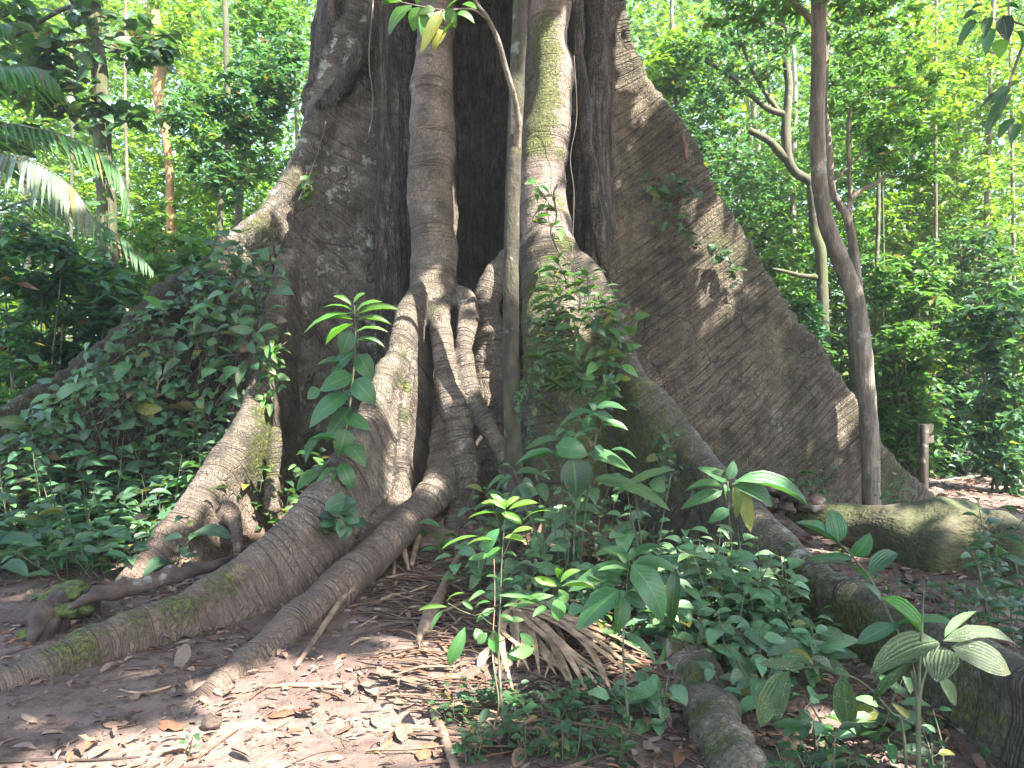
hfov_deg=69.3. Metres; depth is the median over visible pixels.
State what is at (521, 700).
herb
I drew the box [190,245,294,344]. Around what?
creeper
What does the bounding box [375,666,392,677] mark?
dry leaf
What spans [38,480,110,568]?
leafy plant
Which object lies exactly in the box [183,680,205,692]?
dry leaf
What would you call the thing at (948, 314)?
forest tree
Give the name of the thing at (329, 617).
dry frond stalk
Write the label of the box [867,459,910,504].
seedling
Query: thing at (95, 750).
dry leaf
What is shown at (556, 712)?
herb
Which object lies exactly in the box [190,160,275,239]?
shrub
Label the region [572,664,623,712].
herb
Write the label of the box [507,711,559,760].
herb
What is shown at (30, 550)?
leafy plant
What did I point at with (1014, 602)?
shrub
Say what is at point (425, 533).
seedling
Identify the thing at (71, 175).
forest tree
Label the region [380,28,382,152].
vine
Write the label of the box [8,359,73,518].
leafy plant
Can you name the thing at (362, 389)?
sapling
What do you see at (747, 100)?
forest tree
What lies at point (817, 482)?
seedling
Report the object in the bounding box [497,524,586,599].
shrub
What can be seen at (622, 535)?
shrub
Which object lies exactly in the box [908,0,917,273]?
forest tree
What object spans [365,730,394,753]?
dead leaf
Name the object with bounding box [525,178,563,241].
creeper
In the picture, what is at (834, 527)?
ribbed leaf plant
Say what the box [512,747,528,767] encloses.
dry leaf
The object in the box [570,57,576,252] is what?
vine
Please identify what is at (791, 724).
seedling
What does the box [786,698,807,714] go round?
dry leaf
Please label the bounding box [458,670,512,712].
herb
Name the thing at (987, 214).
forest tree
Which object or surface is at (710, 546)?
shrub
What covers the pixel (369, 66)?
vine
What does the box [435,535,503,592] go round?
shrub
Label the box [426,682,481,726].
herb
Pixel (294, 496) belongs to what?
ground cover
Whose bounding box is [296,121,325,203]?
vine
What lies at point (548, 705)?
herb
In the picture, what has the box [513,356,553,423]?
creeper
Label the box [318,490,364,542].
creeper
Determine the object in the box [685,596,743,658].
stick
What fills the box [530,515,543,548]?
stick
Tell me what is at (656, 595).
sapling
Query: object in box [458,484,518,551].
shrub
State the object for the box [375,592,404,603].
dry strip
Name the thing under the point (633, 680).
dry leaf
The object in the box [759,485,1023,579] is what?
mossy log
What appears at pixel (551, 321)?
creeper
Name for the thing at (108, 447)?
leafy plant
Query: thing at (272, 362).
creeper
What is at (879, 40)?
forest tree
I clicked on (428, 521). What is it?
seedling
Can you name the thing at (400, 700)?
dry leaf
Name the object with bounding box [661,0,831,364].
forest tree
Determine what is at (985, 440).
shrub
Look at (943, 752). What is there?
shrub
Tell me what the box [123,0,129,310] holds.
forest tree
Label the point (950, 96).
forest tree
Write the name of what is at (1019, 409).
shrub
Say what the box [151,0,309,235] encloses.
forest tree
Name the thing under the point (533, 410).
creeper
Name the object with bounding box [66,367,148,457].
creeper
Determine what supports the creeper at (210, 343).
attached to the kapok tree at (410, 222)
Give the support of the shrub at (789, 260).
on the ground at (72, 701)
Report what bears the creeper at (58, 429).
attached to the kapok tree at (410, 222)
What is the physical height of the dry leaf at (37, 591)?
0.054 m
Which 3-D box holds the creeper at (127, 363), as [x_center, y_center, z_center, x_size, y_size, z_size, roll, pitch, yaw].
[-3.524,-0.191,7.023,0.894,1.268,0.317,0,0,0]
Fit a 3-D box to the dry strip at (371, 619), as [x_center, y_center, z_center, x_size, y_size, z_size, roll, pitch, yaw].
[-0.895,1.537,4.882,0.045,0.041,0.423,0,0,24]
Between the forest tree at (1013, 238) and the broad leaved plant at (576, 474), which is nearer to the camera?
the broad leaved plant at (576, 474)
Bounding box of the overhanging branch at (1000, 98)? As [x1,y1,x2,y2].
[957,2,1023,143]
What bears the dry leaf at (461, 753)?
on the ground at (72, 701)
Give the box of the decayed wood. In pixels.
[68,556,233,608]
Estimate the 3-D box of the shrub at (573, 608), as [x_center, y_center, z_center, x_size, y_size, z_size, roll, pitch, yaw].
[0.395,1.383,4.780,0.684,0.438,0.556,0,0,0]
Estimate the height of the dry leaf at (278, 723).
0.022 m
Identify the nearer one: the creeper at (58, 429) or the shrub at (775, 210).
the creeper at (58, 429)
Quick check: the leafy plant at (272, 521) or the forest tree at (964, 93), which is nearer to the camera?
the leafy plant at (272, 521)
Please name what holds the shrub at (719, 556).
on the ground at (72, 701)
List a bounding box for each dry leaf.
[21,713,36,722]
[25,588,48,601]
[40,729,63,735]
[84,737,99,748]
[88,745,110,758]
[100,661,117,672]
[159,720,184,730]
[161,631,175,641]
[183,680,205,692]
[231,743,251,758]
[262,717,289,732]
[360,680,378,695]
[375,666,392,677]
[386,689,406,703]
[394,690,410,711]
[416,740,435,759]
[457,747,467,755]
[461,667,482,680]
[477,646,493,666]
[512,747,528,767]
[628,678,637,684]
[646,736,661,741]
[657,713,671,728]
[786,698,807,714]
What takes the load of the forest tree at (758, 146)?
on the ground at (72, 701)
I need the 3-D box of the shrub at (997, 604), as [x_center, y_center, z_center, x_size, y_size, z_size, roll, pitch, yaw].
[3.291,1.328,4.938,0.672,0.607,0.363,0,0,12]
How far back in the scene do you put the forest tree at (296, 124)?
22.95 m
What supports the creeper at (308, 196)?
hanging from the vine at (314, 162)
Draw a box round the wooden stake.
[962,451,971,475]
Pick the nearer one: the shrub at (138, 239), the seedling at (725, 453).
the seedling at (725, 453)
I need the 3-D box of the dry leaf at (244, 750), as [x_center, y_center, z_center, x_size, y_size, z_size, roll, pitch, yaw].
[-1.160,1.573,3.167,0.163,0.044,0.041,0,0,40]
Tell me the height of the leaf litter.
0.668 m
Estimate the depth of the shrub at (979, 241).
12.85 m
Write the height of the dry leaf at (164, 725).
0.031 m
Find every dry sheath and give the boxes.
[392,560,395,574]
[401,548,409,570]
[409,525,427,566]
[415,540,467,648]
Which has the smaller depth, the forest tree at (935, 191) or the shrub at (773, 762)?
the shrub at (773, 762)
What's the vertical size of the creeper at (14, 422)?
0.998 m
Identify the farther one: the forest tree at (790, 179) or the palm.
the forest tree at (790, 179)
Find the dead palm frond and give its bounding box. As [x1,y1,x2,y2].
[497,572,645,696]
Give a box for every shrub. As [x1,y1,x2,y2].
[0,210,96,405]
[0,248,148,395]
[0,298,44,400]
[77,214,185,314]
[117,176,234,300]
[136,225,214,290]
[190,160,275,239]
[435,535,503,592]
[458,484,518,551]
[484,560,562,614]
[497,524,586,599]
[498,463,596,563]
[520,576,614,626]
[544,473,633,562]
[548,554,631,614]
[587,659,687,736]
[595,500,683,586]
[625,579,721,648]
[628,529,731,632]
[636,550,727,623]
[639,584,788,673]
[656,591,772,672]
[664,527,740,606]
[667,524,759,626]
[691,526,809,645]
[696,622,813,713]
[698,134,769,233]
[714,606,858,687]
[726,167,806,291]
[733,541,796,602]
[735,550,815,644]
[758,244,816,325]
[764,731,828,767]
[775,721,866,767]
[786,298,838,354]
[790,675,935,755]
[852,172,977,424]
[862,242,962,476]
[871,319,949,480]
[877,378,983,475]
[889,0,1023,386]
[912,706,954,767]
[917,215,1023,474]
[921,577,968,618]
[939,580,1007,625]
[944,280,1023,495]
[945,379,1023,469]
[959,535,1023,625]
[961,490,1023,589]
[987,577,1023,656]
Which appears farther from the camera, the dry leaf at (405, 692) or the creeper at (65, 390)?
the creeper at (65, 390)
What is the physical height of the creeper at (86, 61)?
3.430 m
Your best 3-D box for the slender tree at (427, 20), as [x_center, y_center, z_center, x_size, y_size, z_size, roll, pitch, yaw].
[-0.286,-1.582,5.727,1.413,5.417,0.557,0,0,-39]
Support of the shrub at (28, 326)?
on the ground at (72, 701)
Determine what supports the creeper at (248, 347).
attached to the kapok tree at (410, 222)
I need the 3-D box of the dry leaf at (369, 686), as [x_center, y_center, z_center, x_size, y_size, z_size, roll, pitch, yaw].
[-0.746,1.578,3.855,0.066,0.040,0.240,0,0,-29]
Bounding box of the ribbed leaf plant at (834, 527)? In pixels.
[796,509,950,709]
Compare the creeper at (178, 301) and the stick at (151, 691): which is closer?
the stick at (151, 691)
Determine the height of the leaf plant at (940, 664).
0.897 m
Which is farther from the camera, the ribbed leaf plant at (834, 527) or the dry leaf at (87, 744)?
the ribbed leaf plant at (834, 527)
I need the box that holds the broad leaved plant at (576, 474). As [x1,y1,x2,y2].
[486,401,635,582]
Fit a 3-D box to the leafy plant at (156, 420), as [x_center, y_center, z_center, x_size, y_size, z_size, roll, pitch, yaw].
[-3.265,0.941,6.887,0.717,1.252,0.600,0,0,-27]
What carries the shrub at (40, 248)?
on the ground at (72, 701)
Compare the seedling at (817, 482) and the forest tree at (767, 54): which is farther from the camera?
the forest tree at (767, 54)
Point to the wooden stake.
(968, 468)
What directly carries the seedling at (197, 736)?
on the ground at (72, 701)
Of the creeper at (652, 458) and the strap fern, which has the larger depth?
the strap fern
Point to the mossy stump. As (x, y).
(50, 615)
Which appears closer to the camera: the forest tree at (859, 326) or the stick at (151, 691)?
the stick at (151, 691)
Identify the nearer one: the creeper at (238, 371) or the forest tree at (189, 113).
the creeper at (238, 371)
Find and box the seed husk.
[201,713,221,730]
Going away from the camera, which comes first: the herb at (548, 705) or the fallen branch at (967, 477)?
the herb at (548, 705)
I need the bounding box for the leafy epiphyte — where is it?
[531,252,630,344]
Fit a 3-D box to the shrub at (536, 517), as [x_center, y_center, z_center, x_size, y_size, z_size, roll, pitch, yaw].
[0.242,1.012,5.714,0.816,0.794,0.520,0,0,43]
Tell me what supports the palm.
on the ground at (72, 701)
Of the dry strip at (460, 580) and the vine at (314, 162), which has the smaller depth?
the dry strip at (460, 580)
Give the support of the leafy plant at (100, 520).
on the ground at (72, 701)
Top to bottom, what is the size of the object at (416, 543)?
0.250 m
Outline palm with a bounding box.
[0,22,156,278]
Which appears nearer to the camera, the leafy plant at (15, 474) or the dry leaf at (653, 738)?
the dry leaf at (653, 738)
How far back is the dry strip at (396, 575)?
5.53 m
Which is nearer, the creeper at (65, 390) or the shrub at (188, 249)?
the creeper at (65, 390)
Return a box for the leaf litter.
[0,470,1023,767]
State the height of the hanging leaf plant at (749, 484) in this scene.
1.106 m
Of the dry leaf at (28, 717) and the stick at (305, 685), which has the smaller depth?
the dry leaf at (28, 717)
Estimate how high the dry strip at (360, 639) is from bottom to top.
0.027 m
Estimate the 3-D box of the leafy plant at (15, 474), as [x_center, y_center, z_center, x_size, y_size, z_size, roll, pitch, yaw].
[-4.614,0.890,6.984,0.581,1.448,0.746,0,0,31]
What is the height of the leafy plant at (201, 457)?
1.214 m
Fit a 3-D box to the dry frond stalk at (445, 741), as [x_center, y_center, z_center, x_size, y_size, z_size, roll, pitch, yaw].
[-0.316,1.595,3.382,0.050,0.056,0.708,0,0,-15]
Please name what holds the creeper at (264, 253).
attached to the kapok tree at (410, 222)
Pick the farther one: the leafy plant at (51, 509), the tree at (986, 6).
the tree at (986, 6)
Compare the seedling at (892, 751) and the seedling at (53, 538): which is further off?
the seedling at (53, 538)
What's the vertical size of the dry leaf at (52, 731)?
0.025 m
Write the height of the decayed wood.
0.185 m
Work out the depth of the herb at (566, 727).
3.11 m
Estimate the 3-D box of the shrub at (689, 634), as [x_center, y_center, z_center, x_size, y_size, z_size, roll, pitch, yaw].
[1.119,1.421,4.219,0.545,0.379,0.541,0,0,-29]
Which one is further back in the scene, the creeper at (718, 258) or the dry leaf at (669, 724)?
the creeper at (718, 258)
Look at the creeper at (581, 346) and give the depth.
6.24 m
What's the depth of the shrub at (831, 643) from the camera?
3.97 m
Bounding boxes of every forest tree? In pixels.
[0,0,122,340]
[0,0,182,336]
[41,1,51,327]
[68,0,73,341]
[100,0,237,265]
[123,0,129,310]
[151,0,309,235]
[189,2,197,233]
[214,0,311,226]
[266,1,272,195]
[291,10,298,146]
[643,0,717,111]
[659,34,761,229]
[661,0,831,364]
[700,0,931,504]
[741,46,861,319]
[744,55,752,164]
[763,25,769,222]
[795,0,962,398]
[801,76,909,394]
[833,0,986,394]
[850,0,852,218]
[878,5,884,392]
[906,0,1023,378]
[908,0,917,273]
[909,234,986,343]
[933,0,937,380]
[950,4,958,294]
[956,0,966,365]
[1007,0,1017,451]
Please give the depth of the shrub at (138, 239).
10.92 m
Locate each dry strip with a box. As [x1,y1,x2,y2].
[349,637,371,645]
[354,605,391,628]
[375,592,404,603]
[379,573,403,578]
[389,590,427,601]
[409,583,449,592]
[451,574,473,582]
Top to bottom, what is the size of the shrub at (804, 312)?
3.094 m
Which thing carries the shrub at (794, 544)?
on the ground at (72, 701)
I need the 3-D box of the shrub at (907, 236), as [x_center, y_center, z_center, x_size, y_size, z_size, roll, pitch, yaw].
[8.253,-1.416,15.491,2.386,6.013,2.235,0,0,0]
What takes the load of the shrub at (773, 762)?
on the ground at (72, 701)
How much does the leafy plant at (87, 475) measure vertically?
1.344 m
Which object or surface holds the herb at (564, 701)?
on the ground at (72, 701)
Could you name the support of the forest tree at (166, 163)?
on the ground at (72, 701)
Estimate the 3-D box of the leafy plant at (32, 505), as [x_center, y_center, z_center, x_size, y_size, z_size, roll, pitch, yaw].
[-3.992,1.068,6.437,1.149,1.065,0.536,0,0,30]
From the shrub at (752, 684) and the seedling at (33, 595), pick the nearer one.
the shrub at (752, 684)
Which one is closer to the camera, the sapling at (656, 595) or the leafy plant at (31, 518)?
the sapling at (656, 595)
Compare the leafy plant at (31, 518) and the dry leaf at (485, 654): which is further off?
the leafy plant at (31, 518)
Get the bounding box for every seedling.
[24,586,38,600]
[40,531,74,556]
[178,720,201,761]
[411,530,429,545]
[418,515,456,564]
[708,444,738,467]
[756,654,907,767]
[771,709,834,753]
[787,470,818,492]
[801,466,838,501]
[853,722,936,767]
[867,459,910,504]
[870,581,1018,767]
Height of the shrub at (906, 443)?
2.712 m
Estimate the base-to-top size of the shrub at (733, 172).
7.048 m
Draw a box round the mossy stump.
[15,580,101,645]
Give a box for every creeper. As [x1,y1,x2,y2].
[0,393,78,500]
[0,394,72,480]
[20,305,156,420]
[47,342,147,470]
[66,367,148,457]
[73,11,122,260]
[85,296,188,428]
[126,318,189,439]
[129,229,245,324]
[135,280,236,432]
[158,287,254,409]
[181,290,283,450]
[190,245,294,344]
[198,256,261,378]
[202,310,286,434]
[236,238,290,330]
[255,333,290,416]
[297,172,319,204]
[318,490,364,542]
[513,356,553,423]
[524,290,596,396]
[524,367,549,444]
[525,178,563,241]
[553,286,639,462]
[578,306,649,404]
[638,172,746,287]
[639,430,682,512]
[650,166,702,232]
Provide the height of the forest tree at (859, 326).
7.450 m
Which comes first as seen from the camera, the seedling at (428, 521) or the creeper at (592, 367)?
the seedling at (428, 521)
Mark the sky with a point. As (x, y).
(291, 110)
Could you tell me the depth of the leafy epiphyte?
6.45 m
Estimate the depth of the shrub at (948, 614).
5.01 m
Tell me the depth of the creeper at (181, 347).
7.16 m
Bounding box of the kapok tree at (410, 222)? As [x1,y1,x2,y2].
[0,0,1023,767]
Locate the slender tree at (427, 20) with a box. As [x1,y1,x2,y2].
[381,0,527,518]
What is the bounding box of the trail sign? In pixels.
[917,424,933,489]
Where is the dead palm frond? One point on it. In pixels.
(537, 628)
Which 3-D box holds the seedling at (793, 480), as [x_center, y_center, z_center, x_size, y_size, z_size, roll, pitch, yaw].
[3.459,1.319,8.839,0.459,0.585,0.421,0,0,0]
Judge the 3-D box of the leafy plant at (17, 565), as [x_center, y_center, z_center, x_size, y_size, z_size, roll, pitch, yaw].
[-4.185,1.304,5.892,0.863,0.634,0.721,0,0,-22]
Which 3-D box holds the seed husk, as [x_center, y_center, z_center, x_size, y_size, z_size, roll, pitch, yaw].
[-1.393,1.567,3.430,0.094,0.084,0.077,0,0,32]
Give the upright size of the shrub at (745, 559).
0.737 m
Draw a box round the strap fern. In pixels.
[502,338,581,416]
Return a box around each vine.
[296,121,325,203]
[368,0,373,133]
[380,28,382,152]
[550,184,565,259]
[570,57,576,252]
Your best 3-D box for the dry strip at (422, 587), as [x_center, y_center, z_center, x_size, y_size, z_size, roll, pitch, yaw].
[-0.614,1.472,5.353,0.328,0.039,0.054,0,0,-23]
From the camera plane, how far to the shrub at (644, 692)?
3.51 m
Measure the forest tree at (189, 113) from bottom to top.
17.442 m
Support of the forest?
on the ground at (72, 701)
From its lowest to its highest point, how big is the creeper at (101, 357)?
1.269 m
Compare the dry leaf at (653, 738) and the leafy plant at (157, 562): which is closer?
the dry leaf at (653, 738)
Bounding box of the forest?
[0,0,1023,451]
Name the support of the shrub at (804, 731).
on the ground at (72, 701)
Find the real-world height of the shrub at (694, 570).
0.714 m
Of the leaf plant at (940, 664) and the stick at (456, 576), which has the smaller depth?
the leaf plant at (940, 664)
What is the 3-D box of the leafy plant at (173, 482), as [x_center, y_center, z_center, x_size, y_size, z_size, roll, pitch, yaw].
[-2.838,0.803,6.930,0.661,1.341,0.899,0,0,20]
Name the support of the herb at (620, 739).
on the ground at (72, 701)
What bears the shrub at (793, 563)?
on the ground at (72, 701)
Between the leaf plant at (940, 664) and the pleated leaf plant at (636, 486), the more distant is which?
the pleated leaf plant at (636, 486)
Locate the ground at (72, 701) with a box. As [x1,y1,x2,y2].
[0,451,1023,767]
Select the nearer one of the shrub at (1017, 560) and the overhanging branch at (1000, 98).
the overhanging branch at (1000, 98)
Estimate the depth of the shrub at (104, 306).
8.76 m
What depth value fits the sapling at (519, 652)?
3.38 m
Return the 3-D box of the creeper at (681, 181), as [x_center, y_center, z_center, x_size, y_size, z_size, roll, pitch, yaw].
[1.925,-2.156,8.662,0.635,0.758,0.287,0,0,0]
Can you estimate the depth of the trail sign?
10.97 m
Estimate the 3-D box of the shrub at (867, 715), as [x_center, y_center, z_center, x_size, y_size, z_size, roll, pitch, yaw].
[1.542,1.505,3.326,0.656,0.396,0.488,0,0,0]
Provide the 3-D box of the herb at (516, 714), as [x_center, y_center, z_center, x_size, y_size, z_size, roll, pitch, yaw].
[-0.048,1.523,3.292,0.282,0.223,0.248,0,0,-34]
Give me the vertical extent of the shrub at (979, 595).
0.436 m
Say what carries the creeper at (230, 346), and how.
attached to the kapok tree at (410, 222)
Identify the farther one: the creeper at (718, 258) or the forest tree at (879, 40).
the forest tree at (879, 40)
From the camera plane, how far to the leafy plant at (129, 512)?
6.38 m
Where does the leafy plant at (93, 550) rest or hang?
on the ground at (72, 701)
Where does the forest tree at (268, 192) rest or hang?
on the ground at (72, 701)
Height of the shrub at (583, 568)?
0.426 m
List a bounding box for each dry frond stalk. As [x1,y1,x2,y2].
[294,586,355,667]
[429,706,459,767]
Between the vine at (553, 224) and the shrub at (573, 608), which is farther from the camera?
the vine at (553, 224)
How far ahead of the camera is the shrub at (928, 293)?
12.30 m
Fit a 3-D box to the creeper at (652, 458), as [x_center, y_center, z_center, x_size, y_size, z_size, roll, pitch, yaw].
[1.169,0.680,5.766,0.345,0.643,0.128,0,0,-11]
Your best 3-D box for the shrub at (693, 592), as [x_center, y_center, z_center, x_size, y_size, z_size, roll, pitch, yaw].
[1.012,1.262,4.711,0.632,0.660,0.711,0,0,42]
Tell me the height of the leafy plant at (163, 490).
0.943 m
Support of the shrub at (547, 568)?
on the ground at (72, 701)
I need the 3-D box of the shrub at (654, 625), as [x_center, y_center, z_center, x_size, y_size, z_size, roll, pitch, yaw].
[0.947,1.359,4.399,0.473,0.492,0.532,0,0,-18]
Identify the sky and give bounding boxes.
[0,0,1023,365]
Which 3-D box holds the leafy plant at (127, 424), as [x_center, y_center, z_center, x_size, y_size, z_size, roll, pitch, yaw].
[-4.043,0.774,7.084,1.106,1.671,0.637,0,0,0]
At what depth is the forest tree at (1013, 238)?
14.97 m
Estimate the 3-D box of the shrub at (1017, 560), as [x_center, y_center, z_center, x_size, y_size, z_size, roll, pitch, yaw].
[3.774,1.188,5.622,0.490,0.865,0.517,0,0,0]
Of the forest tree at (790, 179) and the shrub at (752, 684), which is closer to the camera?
the shrub at (752, 684)
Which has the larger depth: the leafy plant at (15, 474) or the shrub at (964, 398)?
the shrub at (964, 398)
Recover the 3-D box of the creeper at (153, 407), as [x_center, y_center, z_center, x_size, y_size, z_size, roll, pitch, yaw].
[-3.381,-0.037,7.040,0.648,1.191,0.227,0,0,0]
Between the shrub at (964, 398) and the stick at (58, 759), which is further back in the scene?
the shrub at (964, 398)
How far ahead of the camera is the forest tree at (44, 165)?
20.94 m
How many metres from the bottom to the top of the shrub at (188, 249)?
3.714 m
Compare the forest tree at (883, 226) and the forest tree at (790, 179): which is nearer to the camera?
the forest tree at (883, 226)
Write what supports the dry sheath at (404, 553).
on the leaf litter
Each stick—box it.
[0,756,140,763]
[120,684,176,693]
[264,682,341,688]
[424,574,513,579]
[443,576,547,611]
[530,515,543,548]
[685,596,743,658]
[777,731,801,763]
[902,573,944,602]
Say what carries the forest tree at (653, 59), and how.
on the ground at (72, 701)
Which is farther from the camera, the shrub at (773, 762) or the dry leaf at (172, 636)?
the dry leaf at (172, 636)
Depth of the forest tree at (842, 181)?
14.42 m
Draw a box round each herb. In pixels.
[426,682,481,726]
[451,708,493,764]
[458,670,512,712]
[466,691,542,749]
[488,680,534,718]
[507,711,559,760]
[523,682,582,726]
[536,708,593,764]
[547,706,621,756]
[552,684,597,726]
[567,716,639,767]
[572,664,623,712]
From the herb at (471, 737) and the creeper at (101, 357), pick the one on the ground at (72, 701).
the herb at (471, 737)
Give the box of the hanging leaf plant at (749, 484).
[681,461,809,611]
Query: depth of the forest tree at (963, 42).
16.97 m
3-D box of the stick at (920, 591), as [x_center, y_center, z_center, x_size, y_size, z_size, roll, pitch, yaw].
[3.178,1.591,5.799,0.132,0.035,0.960,0,0,8]
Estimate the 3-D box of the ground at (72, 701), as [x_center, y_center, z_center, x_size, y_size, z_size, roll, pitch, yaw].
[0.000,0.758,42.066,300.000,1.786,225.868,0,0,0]
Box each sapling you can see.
[296,293,401,490]
[418,494,595,738]
[568,543,682,729]
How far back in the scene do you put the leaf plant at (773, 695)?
2.98 m
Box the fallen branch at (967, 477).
[929,475,998,483]
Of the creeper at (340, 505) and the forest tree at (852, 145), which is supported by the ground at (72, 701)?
the forest tree at (852, 145)
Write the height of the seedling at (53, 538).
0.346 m
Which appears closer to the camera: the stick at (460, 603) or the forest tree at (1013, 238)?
the stick at (460, 603)
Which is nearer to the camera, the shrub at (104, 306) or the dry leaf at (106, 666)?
the dry leaf at (106, 666)
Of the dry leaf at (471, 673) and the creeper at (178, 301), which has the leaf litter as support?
the dry leaf at (471, 673)
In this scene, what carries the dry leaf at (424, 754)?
on the ground at (72, 701)
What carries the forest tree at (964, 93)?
on the ground at (72, 701)
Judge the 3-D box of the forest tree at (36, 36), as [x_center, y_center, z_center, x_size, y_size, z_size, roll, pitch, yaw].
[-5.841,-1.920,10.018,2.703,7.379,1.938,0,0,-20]
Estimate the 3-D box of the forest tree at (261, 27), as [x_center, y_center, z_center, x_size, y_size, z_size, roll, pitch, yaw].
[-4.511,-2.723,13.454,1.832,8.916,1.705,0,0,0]
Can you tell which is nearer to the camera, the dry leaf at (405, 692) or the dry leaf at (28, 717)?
the dry leaf at (28, 717)
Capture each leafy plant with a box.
[0,407,57,526]
[0,484,63,570]
[0,517,47,583]
[0,521,124,579]
[0,527,134,581]
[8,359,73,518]
[8,447,106,560]
[34,378,134,536]
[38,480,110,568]
[57,411,173,548]
[62,466,167,562]
[88,452,194,539]
[91,385,236,542]
[101,511,231,579]
[104,476,264,542]
[119,417,193,524]
[126,378,223,513]
[155,372,237,488]
[157,417,220,496]
[164,399,229,488]
[253,476,280,526]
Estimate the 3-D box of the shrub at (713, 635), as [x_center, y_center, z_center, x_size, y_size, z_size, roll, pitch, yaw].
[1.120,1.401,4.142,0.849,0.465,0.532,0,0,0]
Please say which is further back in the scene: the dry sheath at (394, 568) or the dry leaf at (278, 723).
the dry sheath at (394, 568)
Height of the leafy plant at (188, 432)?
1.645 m
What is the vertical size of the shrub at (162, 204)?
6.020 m
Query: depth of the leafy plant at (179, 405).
7.11 m
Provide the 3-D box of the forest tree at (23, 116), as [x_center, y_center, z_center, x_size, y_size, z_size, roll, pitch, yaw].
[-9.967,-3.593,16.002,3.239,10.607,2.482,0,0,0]
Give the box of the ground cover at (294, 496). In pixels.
[0,386,1023,767]
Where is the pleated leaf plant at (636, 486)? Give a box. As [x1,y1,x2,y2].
[594,467,675,557]
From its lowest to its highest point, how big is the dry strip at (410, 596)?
0.036 m
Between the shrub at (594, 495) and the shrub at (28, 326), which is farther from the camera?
the shrub at (28, 326)
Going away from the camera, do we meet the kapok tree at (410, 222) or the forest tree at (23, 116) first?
the kapok tree at (410, 222)

